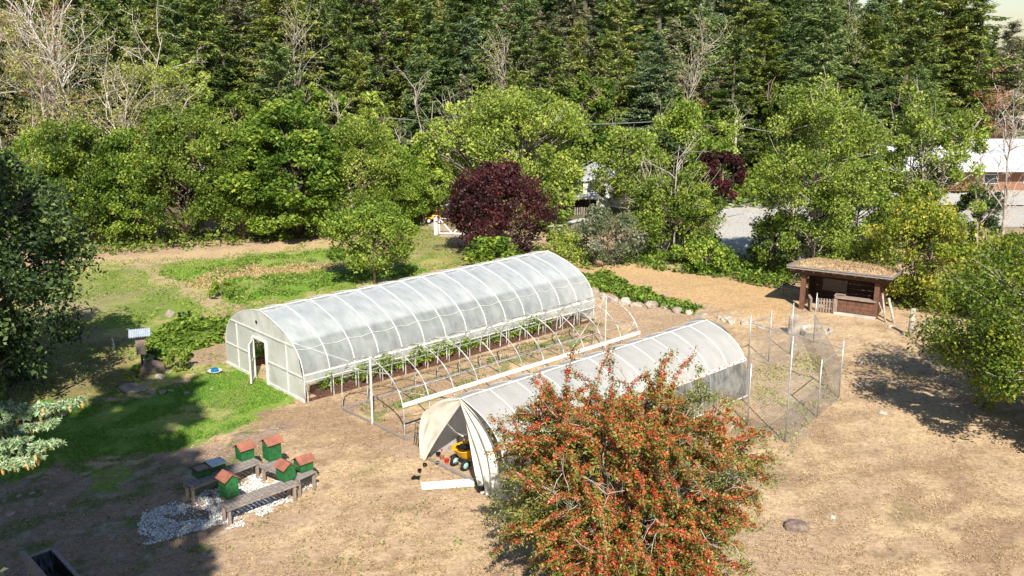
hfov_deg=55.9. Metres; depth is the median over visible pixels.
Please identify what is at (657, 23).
fir tree
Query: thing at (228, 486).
beehive
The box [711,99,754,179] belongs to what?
dead snag
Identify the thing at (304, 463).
beehive
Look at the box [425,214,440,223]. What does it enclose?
garden tractor
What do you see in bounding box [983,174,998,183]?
window
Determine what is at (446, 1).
fir tree
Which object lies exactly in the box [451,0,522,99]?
fir tree
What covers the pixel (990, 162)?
long building
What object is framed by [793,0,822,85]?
fir tree
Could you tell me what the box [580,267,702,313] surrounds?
leafy ground cover
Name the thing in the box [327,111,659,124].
power line
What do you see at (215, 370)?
water dish
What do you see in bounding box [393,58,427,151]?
fir tree
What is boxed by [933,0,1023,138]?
fir tree
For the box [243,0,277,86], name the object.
fir tree
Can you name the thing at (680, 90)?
fir tree
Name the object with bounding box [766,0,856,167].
fir tree
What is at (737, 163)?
purple plum tree
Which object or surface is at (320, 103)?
slope tree
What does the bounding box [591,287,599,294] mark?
rock
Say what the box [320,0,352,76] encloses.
fir tree
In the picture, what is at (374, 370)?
tomato plant
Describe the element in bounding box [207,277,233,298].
flowering shrub
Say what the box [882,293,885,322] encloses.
leaning pole
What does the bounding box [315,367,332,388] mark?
tomato plant
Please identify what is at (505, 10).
fir tree
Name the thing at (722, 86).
fir tree
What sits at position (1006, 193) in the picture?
dead tree
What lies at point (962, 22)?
fir tree
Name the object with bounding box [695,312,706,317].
rock
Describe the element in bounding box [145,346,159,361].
dark shrub
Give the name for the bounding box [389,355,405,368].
tomato plant
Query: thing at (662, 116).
dead snag
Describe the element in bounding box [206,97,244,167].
fir tree
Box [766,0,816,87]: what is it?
fir tree
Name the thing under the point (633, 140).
birch tree
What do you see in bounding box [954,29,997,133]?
fir tree
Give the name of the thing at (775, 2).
fir tree
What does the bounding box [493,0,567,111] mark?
fir tree
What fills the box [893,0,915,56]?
fir tree
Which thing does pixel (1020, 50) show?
fir tree
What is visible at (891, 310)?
leaning pole
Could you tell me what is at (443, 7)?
fir tree
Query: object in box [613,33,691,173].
fir tree
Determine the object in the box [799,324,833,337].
stone trough
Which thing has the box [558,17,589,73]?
fir tree
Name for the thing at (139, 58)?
dead tree
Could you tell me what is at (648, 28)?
fir tree
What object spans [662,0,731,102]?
fir tree
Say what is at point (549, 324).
tomato plant
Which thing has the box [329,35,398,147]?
fir tree
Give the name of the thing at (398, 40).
fir tree
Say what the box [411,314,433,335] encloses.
tomato plant
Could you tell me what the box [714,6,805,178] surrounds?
fir tree
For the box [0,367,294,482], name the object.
lawn grass
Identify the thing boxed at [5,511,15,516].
rock
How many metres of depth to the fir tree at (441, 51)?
106.04 m
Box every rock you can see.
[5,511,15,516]
[118,383,147,393]
[141,360,166,374]
[147,390,155,393]
[155,374,164,378]
[165,310,174,317]
[185,362,196,365]
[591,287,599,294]
[607,295,618,302]
[619,297,630,304]
[629,302,641,307]
[644,301,657,308]
[671,307,681,312]
[685,310,692,314]
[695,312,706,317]
[720,315,730,321]
[727,319,735,324]
[741,319,749,325]
[784,518,809,532]
[856,359,864,364]
[877,410,887,414]
[924,362,931,367]
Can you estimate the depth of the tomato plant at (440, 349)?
45.77 m
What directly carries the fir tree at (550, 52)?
on the ground at (878, 344)
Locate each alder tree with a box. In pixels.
[747,66,896,282]
[864,77,995,262]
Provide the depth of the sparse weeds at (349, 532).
31.49 m
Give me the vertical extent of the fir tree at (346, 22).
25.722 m
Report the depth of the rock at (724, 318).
53.06 m
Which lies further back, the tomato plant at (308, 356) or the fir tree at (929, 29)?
the fir tree at (929, 29)
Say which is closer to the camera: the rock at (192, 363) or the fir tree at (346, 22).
the rock at (192, 363)
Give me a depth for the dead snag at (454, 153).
85.18 m
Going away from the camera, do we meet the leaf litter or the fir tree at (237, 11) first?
the leaf litter
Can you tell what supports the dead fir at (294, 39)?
on the ground at (878, 344)
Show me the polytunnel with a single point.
(720, 357)
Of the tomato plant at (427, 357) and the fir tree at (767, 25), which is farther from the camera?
the fir tree at (767, 25)
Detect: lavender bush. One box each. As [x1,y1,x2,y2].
[122,365,140,382]
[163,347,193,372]
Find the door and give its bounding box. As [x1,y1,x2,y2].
[248,339,255,383]
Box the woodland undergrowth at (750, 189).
[35,158,830,207]
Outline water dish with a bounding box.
[207,367,221,373]
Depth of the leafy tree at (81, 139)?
69.46 m
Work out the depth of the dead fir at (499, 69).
100.87 m
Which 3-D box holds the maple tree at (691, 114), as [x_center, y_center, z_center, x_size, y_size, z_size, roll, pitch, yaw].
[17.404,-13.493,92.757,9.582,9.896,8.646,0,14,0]
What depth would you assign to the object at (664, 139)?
89.44 m
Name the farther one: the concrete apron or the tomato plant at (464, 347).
the concrete apron
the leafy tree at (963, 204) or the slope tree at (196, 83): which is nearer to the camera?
the leafy tree at (963, 204)
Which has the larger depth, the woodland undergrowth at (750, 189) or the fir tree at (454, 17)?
the fir tree at (454, 17)
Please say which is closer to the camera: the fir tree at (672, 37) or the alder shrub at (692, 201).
the alder shrub at (692, 201)
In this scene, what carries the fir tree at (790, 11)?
on the ground at (878, 344)
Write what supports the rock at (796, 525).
on the ground at (878, 344)
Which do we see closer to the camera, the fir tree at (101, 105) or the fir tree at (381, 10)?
the fir tree at (101, 105)
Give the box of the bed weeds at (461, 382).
[360,322,620,420]
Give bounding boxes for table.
[781,285,799,297]
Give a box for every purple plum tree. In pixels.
[433,158,561,253]
[694,149,747,202]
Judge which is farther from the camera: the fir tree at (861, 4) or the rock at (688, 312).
the fir tree at (861, 4)
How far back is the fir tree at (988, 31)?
190.96 m
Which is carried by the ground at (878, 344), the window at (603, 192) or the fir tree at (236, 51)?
the fir tree at (236, 51)
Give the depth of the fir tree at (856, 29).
110.39 m
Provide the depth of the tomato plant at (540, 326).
50.19 m
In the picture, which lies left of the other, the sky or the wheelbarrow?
the wheelbarrow
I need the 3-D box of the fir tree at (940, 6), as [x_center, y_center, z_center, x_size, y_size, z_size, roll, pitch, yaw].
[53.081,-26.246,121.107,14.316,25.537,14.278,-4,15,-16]
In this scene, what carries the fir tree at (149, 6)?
on the ground at (878, 344)
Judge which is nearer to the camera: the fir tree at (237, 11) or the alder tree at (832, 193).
the alder tree at (832, 193)
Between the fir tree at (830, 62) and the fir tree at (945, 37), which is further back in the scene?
the fir tree at (945, 37)
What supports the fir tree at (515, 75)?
on the ground at (878, 344)
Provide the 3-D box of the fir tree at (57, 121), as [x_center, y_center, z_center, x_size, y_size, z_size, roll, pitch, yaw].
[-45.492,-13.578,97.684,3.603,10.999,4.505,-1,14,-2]
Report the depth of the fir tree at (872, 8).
124.09 m
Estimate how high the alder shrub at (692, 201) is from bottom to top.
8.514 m
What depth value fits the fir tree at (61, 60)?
100.83 m
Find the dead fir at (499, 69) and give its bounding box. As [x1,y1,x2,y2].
[473,17,541,100]
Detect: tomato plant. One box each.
[254,339,264,357]
[296,340,323,364]
[296,345,304,361]
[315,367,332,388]
[325,337,349,358]
[332,368,347,384]
[350,358,371,380]
[363,363,378,375]
[372,352,395,373]
[375,324,394,339]
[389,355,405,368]
[391,321,411,340]
[404,342,424,365]
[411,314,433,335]
[419,341,434,362]
[429,339,446,357]
[433,312,451,325]
[438,333,458,355]
[456,306,467,323]
[456,337,470,351]
[465,335,479,348]
[474,307,487,320]
[477,330,490,344]
[485,328,502,342]
[502,327,515,337]
[512,322,525,335]
[522,315,538,332]
[532,315,544,330]
[544,317,553,327]
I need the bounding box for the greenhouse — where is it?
[225,250,595,402]
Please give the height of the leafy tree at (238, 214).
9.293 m
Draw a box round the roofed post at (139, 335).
[128,327,150,365]
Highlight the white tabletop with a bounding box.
[454,423,495,442]
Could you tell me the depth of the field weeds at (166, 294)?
59.41 m
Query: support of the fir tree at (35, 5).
on the ground at (878, 344)
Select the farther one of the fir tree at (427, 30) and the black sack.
the fir tree at (427, 30)
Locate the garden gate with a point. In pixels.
(435, 228)
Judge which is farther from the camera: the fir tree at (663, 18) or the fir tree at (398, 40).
the fir tree at (663, 18)
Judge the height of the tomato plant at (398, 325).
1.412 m
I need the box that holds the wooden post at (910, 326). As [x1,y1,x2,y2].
[907,308,915,337]
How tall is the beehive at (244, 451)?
0.607 m
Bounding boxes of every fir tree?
[0,0,43,121]
[0,0,47,48]
[0,28,27,113]
[0,50,22,152]
[0,63,23,138]
[3,8,44,142]
[13,0,97,134]
[22,19,101,156]
[39,0,102,34]
[49,104,66,141]
[56,0,97,93]
[61,0,94,52]
[61,15,119,152]
[82,0,149,100]
[84,0,148,136]
[85,0,135,111]
[89,83,120,175]
[92,2,135,95]
[99,0,175,182]
[122,0,132,40]
[129,102,172,193]
[131,5,169,116]
[132,0,171,94]
[137,0,210,169]
[146,0,239,173]
[151,0,215,113]
[157,0,221,86]
[191,1,214,69]
[204,0,237,96]
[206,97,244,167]
[207,0,266,98]
[207,20,241,166]
[211,34,261,106]
[224,0,337,169]
[226,0,298,89]
[230,0,349,129]
[238,0,256,66]
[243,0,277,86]
[247,37,321,185]
[252,25,307,102]
[297,0,344,104]
[302,0,342,126]
[307,0,332,18]
[316,0,393,119]
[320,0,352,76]
[321,0,348,80]
[327,0,390,121]
[327,0,402,139]
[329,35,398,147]
[336,48,400,177]
[369,0,395,85]
[373,0,456,145]
[375,0,396,81]
[378,0,475,120]
[383,0,426,119]
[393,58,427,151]
[398,36,444,183]
[411,25,475,167]
[413,2,448,23]
[421,0,450,89]
[434,0,514,89]
[435,0,493,35]
[435,13,486,118]
[440,73,472,167]
[442,0,455,11]
[442,0,492,54]
[445,45,473,101]
[449,44,506,156]
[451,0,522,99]
[487,0,539,65]
[489,77,540,177]
[490,0,516,36]
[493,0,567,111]
[494,0,545,91]
[498,67,540,153]
[499,25,587,170]
[513,0,590,66]
[516,12,588,160]
[526,0,584,34]
[554,0,613,112]
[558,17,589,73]
[559,21,590,134]
[579,0,587,12]
[579,0,645,73]
[584,0,650,163]
[585,0,654,110]
[585,48,628,166]
[589,0,642,41]
[589,0,650,128]
[593,0,657,10]
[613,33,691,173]
[620,53,659,148]
[622,0,712,107]
[646,0,690,47]
[647,3,669,66]
[654,17,698,118]
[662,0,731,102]
[666,86,699,170]
[679,0,745,98]
[683,0,746,31]
[698,28,765,176]
[711,0,772,65]
[711,33,745,112]
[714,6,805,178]
[716,0,767,42]
[727,31,769,131]
[737,68,763,167]
[747,0,788,65]
[754,51,799,131]
[763,0,810,47]
[765,0,807,97]
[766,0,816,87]
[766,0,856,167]
[766,0,870,177]
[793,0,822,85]
[793,83,851,196]
[817,0,857,58]
[831,9,905,158]
[832,12,863,92]
[835,59,885,172]
[841,0,860,81]
[849,33,905,136]
[850,0,863,80]
[850,0,901,82]
[851,0,891,66]
[858,0,909,91]
[873,15,907,126]
[886,0,958,128]
[887,0,909,80]
[888,0,958,115]
[889,61,939,153]
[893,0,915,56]
[898,0,997,138]
[930,23,971,136]
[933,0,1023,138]
[952,0,974,96]
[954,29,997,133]
[974,25,999,106]
[983,19,1023,138]
[988,28,1001,67]
[996,35,1013,82]
[1008,42,1023,107]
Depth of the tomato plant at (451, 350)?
46.24 m
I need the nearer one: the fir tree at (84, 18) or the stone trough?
the stone trough
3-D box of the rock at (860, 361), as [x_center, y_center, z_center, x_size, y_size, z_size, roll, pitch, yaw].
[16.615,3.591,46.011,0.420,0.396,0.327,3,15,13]
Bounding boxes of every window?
[597,186,605,195]
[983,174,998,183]
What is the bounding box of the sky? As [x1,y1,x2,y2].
[837,0,1023,47]
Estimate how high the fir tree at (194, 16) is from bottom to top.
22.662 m
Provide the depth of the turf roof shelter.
54.49 m
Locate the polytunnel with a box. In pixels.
[419,318,747,501]
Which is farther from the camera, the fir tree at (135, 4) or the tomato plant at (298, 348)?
the fir tree at (135, 4)
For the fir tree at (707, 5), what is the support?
on the ground at (878, 344)
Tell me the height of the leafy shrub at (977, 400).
0.923 m
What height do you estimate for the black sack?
0.146 m
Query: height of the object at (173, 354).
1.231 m
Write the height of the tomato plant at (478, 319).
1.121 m
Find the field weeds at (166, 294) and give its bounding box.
[4,223,464,403]
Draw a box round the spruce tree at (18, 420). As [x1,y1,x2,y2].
[0,396,86,575]
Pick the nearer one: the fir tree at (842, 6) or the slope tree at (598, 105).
the slope tree at (598, 105)
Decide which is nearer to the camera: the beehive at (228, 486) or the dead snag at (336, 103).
the beehive at (228, 486)
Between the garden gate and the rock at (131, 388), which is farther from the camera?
the garden gate
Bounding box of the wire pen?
[747,293,844,442]
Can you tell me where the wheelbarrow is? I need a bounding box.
[450,439,497,470]
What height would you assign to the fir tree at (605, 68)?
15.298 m
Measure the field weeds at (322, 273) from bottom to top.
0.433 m
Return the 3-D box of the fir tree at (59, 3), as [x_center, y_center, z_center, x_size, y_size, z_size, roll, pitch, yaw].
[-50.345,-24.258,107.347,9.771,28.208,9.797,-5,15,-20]
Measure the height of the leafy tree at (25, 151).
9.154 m
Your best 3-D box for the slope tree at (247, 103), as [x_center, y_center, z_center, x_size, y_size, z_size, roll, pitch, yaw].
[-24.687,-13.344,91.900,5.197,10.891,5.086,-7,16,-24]
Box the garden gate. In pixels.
[434,215,463,234]
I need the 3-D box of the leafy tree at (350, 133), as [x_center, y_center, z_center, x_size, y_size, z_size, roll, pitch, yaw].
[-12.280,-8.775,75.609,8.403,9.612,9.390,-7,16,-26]
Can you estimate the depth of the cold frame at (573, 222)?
76.72 m
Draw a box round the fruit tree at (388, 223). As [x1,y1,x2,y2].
[313,197,434,283]
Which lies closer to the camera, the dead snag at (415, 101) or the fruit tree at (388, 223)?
the fruit tree at (388, 223)
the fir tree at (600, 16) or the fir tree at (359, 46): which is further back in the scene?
the fir tree at (600, 16)
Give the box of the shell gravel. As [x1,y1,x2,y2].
[137,474,317,544]
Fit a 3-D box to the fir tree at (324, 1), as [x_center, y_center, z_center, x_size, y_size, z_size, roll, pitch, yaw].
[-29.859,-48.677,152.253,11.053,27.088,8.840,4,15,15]
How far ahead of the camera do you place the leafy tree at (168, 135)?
70.64 m
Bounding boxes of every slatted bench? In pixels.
[183,458,259,504]
[219,480,297,526]
[260,459,316,497]
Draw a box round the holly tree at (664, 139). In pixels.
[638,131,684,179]
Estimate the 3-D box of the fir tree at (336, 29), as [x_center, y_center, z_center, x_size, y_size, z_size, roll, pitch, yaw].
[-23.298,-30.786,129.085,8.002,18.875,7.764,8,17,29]
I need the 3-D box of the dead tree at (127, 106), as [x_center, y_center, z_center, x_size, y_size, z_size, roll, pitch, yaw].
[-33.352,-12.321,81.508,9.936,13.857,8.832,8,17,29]
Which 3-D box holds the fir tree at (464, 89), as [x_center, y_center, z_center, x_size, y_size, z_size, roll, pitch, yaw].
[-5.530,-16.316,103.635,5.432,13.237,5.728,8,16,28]
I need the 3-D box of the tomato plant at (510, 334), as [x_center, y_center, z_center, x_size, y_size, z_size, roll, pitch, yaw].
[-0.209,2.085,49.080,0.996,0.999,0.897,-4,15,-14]
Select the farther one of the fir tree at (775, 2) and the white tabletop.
the fir tree at (775, 2)
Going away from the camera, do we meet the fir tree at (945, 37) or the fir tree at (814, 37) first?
the fir tree at (814, 37)
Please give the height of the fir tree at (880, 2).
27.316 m
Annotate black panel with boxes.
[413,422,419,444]
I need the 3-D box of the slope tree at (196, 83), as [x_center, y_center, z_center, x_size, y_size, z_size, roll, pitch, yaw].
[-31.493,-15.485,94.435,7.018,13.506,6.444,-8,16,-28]
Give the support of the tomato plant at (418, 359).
on the planting bed at (315, 389)
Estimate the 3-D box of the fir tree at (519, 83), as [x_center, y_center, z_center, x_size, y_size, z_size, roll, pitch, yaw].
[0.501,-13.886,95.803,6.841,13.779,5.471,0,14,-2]
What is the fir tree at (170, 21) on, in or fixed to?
on the ground at (878, 344)
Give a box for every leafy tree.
[0,126,91,249]
[28,115,133,245]
[85,126,168,243]
[101,102,249,241]
[183,120,292,239]
[214,98,348,237]
[298,113,406,233]
[355,141,433,223]
[384,141,456,223]
[857,190,993,312]
[900,224,1023,405]
[951,182,1007,244]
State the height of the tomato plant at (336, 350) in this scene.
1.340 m
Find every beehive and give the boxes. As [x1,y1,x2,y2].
[215,469,241,501]
[232,439,256,461]
[259,434,283,461]
[273,458,297,481]
[291,452,315,472]
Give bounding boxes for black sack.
[456,443,470,449]
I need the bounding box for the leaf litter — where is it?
[0,328,828,575]
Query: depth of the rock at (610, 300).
56.80 m
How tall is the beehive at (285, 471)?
0.633 m
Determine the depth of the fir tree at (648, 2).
168.90 m
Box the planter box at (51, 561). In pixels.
[19,547,79,575]
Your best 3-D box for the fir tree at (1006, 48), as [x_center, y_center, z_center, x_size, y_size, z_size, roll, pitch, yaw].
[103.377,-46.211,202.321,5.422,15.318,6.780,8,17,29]
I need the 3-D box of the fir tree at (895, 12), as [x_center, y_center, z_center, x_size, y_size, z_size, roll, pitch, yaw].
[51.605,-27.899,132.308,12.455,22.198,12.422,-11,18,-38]
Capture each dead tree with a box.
[0,0,101,174]
[0,0,108,172]
[0,1,113,120]
[0,3,63,151]
[0,26,105,147]
[23,0,122,128]
[60,58,172,172]
[71,31,143,200]
[97,1,208,202]
[119,58,230,173]
[627,160,670,253]
[642,130,708,258]
[963,131,1018,246]
[969,102,1023,237]
[971,66,1023,138]
[1002,84,1023,138]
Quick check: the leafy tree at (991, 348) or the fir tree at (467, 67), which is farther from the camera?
the fir tree at (467, 67)
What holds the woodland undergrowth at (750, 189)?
on the ground at (878, 344)
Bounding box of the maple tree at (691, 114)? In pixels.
[648,95,743,193]
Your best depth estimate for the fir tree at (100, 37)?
110.60 m
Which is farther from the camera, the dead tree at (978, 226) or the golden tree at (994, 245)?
the dead tree at (978, 226)
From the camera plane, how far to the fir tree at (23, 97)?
112.25 m
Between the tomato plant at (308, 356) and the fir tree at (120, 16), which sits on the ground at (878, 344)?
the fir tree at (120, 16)
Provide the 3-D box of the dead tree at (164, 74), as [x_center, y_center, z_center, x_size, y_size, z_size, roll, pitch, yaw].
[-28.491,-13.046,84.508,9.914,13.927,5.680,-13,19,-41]
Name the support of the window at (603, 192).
in the white house at (588, 178)
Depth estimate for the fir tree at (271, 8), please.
98.89 m
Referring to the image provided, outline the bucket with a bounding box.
[475,482,484,492]
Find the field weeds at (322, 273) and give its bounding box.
[208,263,429,302]
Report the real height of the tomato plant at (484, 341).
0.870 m
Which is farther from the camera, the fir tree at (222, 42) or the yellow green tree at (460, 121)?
the fir tree at (222, 42)
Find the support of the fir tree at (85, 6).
on the ground at (878, 344)
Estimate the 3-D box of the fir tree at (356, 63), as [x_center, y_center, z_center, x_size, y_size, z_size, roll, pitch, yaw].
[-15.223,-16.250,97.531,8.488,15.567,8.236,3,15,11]
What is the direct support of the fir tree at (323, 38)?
on the ground at (878, 344)
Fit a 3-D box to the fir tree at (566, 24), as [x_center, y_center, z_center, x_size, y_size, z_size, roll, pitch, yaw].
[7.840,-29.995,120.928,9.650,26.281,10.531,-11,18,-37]
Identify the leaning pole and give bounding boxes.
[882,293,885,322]
[887,298,894,322]
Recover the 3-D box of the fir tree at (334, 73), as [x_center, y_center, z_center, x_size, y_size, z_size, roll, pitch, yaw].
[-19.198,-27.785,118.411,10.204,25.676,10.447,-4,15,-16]
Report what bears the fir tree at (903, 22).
on the ground at (878, 344)
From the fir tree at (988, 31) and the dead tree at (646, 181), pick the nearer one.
the dead tree at (646, 181)
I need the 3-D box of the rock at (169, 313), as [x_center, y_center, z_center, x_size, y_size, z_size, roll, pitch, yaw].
[-19.186,1.496,54.119,0.504,0.560,0.602,10,17,33]
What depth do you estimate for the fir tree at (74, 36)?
104.38 m
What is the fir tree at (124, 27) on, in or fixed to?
on the ground at (878, 344)
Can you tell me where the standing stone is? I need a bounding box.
[787,314,799,335]
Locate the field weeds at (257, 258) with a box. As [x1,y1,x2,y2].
[159,249,344,280]
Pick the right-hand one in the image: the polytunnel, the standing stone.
the standing stone
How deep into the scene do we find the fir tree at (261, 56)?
108.66 m
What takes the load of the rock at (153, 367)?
on the ground at (878, 344)
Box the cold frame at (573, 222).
[548,218,585,235]
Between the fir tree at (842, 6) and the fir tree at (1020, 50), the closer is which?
the fir tree at (842, 6)
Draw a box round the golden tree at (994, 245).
[953,225,1023,312]
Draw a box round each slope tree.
[155,59,226,179]
[224,90,279,170]
[292,82,353,172]
[350,90,398,177]
[560,70,626,166]
[695,91,739,158]
[742,64,800,175]
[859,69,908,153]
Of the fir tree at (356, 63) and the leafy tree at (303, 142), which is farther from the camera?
the fir tree at (356, 63)
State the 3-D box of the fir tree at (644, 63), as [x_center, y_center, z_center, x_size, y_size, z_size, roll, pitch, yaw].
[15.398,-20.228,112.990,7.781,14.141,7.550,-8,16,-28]
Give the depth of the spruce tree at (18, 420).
13.35 m
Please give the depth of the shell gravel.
31.50 m
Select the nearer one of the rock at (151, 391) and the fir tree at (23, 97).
the rock at (151, 391)
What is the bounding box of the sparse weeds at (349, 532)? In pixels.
[4,430,798,575]
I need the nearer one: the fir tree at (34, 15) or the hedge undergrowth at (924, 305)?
the hedge undergrowth at (924, 305)
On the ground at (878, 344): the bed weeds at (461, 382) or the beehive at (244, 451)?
the bed weeds at (461, 382)
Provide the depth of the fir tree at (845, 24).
110.76 m
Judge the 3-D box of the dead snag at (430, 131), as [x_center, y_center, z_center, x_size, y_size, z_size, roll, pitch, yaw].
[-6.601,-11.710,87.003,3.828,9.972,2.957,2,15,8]
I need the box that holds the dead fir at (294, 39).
[240,0,332,118]
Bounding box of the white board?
[420,478,475,489]
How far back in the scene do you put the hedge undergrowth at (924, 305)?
55.26 m
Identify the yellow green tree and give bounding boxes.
[410,90,508,215]
[457,80,606,228]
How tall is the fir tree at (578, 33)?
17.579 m
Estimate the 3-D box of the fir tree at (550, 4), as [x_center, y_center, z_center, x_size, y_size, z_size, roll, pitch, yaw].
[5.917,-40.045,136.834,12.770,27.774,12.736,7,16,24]
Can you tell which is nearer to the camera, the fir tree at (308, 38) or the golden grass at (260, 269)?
the golden grass at (260, 269)
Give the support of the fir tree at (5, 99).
on the ground at (878, 344)
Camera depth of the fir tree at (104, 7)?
105.09 m
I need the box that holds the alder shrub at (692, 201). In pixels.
[611,148,739,252]
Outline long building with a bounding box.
[865,138,1023,190]
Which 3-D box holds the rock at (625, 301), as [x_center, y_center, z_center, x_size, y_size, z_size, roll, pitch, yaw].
[6.607,0.848,56.520,0.752,0.611,0.614,3,15,11]
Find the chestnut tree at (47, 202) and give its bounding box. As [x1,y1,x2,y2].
[0,142,107,401]
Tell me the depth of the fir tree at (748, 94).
111.39 m
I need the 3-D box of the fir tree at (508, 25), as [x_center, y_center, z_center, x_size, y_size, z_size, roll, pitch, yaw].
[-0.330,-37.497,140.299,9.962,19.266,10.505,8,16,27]
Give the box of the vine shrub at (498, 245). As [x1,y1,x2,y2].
[463,233,525,264]
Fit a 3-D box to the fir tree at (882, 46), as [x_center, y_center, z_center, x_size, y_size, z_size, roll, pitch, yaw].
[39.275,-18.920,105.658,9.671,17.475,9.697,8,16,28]
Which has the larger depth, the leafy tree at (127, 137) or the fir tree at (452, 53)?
the fir tree at (452, 53)
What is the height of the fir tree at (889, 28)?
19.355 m
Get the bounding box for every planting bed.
[255,304,502,365]
[299,305,528,374]
[309,315,581,395]
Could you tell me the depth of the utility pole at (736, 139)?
96.24 m
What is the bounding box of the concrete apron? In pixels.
[892,193,1023,204]
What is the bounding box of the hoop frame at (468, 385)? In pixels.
[341,295,639,439]
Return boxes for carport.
[562,193,601,214]
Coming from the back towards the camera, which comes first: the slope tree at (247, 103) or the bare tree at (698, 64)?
the bare tree at (698, 64)
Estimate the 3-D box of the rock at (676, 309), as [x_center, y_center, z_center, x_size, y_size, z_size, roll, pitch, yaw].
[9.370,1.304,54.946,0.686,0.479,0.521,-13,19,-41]
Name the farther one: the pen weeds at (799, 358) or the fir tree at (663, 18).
the fir tree at (663, 18)
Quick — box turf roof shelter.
[787,257,903,319]
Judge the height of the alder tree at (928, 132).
12.840 m
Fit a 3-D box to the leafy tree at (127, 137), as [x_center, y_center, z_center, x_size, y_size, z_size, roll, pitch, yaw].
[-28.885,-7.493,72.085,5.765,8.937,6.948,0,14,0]
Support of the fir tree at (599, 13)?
on the ground at (878, 344)
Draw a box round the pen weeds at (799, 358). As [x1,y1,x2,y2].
[751,343,840,442]
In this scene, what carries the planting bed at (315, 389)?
on the ground at (878, 344)
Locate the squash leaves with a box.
[145,314,233,357]
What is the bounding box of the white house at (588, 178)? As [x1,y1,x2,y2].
[574,162,625,206]
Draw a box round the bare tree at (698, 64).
[654,5,740,120]
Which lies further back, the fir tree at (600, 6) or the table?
the fir tree at (600, 6)
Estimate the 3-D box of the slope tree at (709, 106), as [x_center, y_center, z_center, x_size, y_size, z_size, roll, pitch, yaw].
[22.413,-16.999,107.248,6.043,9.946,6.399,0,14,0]
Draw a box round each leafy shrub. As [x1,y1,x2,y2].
[177,311,191,317]
[534,179,577,228]
[670,235,740,272]
[746,207,809,277]
[800,172,917,266]
[972,392,999,411]
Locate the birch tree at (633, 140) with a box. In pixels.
[582,114,678,212]
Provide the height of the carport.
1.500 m
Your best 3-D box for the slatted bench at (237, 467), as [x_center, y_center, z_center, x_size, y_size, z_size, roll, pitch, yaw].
[-9.928,6.634,33.163,0.500,0.714,2.740,12,19,39]
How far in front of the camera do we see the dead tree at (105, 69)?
83.85 m
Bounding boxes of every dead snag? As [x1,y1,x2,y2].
[317,84,366,205]
[389,61,435,204]
[391,126,407,188]
[422,104,445,160]
[431,87,458,167]
[445,112,468,185]
[652,91,671,171]
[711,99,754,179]
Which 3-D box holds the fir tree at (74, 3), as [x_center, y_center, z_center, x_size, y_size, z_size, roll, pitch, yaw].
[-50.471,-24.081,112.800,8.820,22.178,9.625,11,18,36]
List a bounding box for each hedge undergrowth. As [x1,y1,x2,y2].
[31,216,420,256]
[531,220,595,268]
[621,244,794,289]
[885,274,1019,318]
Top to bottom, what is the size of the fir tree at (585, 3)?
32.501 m
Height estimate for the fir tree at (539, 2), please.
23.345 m
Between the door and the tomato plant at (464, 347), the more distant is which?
the tomato plant at (464, 347)
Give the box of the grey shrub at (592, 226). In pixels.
[571,202,648,264]
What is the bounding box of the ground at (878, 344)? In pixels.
[0,0,1023,575]
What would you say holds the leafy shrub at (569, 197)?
on the ground at (878, 344)
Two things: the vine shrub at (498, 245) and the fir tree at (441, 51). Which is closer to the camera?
the vine shrub at (498, 245)
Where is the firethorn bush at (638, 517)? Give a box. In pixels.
[479,343,782,575]
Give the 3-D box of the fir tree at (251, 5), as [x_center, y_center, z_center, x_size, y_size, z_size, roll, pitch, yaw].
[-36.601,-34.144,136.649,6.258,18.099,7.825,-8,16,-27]
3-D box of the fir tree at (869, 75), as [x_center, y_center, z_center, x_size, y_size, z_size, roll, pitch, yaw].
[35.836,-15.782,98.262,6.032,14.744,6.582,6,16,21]
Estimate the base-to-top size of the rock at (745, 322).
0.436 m
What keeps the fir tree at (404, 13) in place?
on the ground at (878, 344)
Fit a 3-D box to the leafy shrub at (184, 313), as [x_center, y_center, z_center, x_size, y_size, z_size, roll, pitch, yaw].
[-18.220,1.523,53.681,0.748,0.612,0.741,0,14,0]
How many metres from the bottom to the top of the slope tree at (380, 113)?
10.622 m
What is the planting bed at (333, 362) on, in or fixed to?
on the ground at (878, 344)
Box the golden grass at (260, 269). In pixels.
[181,261,340,288]
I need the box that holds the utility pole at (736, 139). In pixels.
[727,120,745,188]
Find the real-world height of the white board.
0.035 m
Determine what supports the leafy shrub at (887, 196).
on the ground at (878, 344)
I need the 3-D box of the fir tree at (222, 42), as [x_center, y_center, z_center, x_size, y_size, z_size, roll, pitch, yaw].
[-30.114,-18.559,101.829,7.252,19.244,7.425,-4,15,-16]
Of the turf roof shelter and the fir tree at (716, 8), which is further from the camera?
the fir tree at (716, 8)

